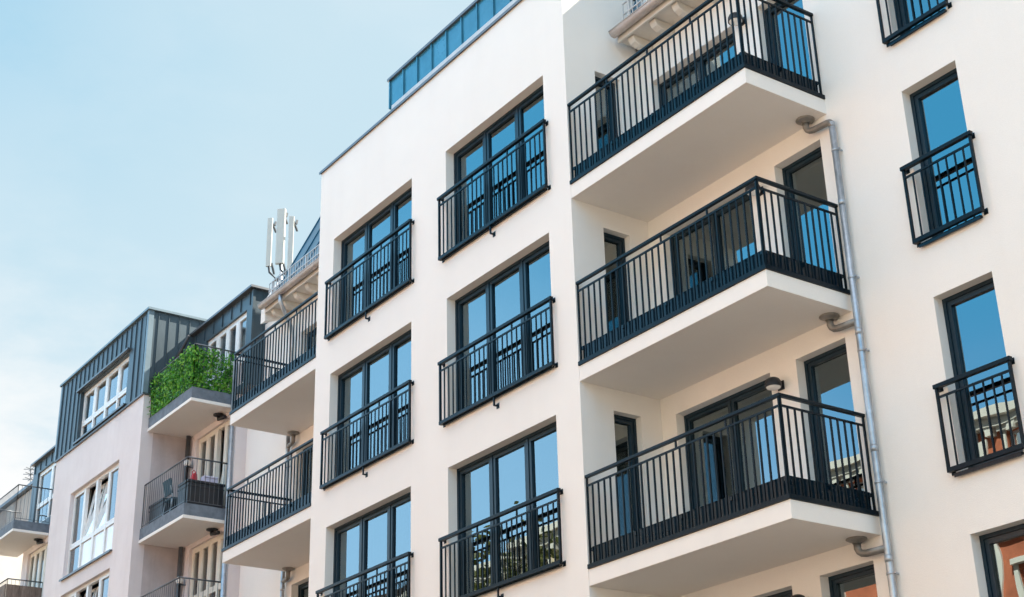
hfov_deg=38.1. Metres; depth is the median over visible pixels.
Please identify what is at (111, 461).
neighbour building
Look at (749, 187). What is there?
wall lamp
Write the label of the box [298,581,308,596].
window
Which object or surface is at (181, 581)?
globe lamp
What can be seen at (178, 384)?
ivy screen
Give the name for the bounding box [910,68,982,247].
window
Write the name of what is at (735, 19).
wall lamp
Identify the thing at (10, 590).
wicker screen
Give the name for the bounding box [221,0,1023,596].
apartment building
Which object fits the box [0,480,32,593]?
concrete building
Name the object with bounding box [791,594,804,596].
wall lamp
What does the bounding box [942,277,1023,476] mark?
window
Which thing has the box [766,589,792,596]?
window
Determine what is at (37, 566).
window
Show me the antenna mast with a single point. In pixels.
(280, 272)
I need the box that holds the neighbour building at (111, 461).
[0,284,270,596]
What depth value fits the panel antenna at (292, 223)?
39.09 m
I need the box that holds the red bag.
[190,470,196,479]
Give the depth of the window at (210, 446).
34.42 m
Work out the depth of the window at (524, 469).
21.94 m
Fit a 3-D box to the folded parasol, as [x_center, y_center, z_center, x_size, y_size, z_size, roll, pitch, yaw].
[-7.952,1.875,35.424,0.139,1.867,0.923,15,-29,-32]
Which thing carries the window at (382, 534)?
in the apartment building at (553, 300)
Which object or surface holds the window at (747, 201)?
in the apartment building at (553, 300)
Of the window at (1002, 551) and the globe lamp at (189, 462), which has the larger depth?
the globe lamp at (189, 462)
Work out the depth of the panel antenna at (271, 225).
40.10 m
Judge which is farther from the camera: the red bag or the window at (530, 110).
the red bag
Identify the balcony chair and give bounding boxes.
[162,478,177,515]
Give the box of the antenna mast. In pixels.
[275,264,286,280]
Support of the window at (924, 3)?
in the apartment building at (553, 300)
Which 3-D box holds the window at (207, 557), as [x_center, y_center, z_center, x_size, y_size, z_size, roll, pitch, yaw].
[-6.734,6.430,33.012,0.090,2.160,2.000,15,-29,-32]
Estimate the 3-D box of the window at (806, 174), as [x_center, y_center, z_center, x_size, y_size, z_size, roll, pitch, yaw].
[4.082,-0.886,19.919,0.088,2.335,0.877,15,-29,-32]
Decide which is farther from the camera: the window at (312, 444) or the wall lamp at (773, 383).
the window at (312, 444)
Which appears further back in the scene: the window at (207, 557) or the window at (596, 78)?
the window at (207, 557)
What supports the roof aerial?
on the concrete building at (10, 567)
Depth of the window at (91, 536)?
36.89 m
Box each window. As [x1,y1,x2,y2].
[27,544,47,596]
[35,463,55,522]
[59,463,118,581]
[65,571,109,596]
[73,357,128,443]
[190,533,223,596]
[197,420,229,508]
[206,312,246,382]
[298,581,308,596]
[301,444,312,496]
[306,327,316,350]
[323,329,410,489]
[327,187,411,339]
[333,492,410,596]
[442,85,547,260]
[443,241,554,425]
[457,421,561,596]
[595,76,617,149]
[604,232,629,331]
[614,414,642,535]
[660,33,734,106]
[671,192,754,295]
[684,380,777,509]
[764,0,811,78]
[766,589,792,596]
[782,146,836,271]
[804,343,863,490]
[828,564,877,596]
[888,0,946,45]
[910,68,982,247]
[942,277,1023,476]
[979,523,1023,596]
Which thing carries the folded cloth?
on the storage box at (200, 491)
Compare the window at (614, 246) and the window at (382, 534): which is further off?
the window at (382, 534)
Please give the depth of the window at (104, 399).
37.97 m
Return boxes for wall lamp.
[728,12,744,25]
[745,182,762,195]
[765,377,784,390]
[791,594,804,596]
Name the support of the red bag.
on the storage box at (200, 491)
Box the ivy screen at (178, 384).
[146,343,234,416]
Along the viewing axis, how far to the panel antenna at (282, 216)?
39.53 m
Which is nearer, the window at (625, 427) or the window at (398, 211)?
the window at (625, 427)
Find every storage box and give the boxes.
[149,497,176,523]
[177,479,224,507]
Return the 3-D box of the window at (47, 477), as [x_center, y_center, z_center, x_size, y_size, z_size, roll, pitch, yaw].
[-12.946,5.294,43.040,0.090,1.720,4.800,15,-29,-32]
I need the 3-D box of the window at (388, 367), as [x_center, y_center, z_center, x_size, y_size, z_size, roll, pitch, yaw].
[-2.436,1.927,25.911,0.309,2.209,2.934,15,-29,-32]
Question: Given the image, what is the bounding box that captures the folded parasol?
[173,335,189,370]
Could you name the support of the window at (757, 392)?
in the apartment building at (553, 300)
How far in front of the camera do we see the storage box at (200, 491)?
32.77 m
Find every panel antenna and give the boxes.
[266,218,280,281]
[275,208,287,274]
[287,216,297,268]
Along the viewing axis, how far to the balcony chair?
33.57 m
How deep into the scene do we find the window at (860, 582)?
18.01 m
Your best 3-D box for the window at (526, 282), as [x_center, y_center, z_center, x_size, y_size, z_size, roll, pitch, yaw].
[-0.163,0.538,22.957,0.309,2.209,2.912,15,-29,-32]
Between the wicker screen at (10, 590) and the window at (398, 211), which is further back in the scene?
the wicker screen at (10, 590)
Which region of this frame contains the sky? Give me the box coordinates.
[0,0,473,504]
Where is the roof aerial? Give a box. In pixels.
[23,466,33,481]
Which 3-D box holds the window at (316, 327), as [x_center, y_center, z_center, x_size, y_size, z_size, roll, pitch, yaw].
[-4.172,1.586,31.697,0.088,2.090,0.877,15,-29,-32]
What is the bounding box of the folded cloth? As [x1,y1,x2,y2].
[200,475,217,482]
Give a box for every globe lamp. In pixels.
[176,577,185,585]
[184,459,192,467]
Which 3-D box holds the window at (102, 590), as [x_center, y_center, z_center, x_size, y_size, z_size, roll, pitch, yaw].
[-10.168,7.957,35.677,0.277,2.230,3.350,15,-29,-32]
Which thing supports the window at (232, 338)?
in the neighbour building at (111, 461)
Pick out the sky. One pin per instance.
(149, 148)
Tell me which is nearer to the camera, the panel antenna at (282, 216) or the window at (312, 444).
the window at (312, 444)
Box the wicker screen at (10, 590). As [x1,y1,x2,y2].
[0,584,41,596]
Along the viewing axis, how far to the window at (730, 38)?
22.84 m
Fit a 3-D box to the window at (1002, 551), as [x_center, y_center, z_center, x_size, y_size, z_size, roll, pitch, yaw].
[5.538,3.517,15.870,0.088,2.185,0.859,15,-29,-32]
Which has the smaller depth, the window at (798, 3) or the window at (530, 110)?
the window at (798, 3)
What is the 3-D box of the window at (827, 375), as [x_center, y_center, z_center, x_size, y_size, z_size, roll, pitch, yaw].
[4.154,1.756,18.732,0.088,2.342,0.877,15,-29,-32]

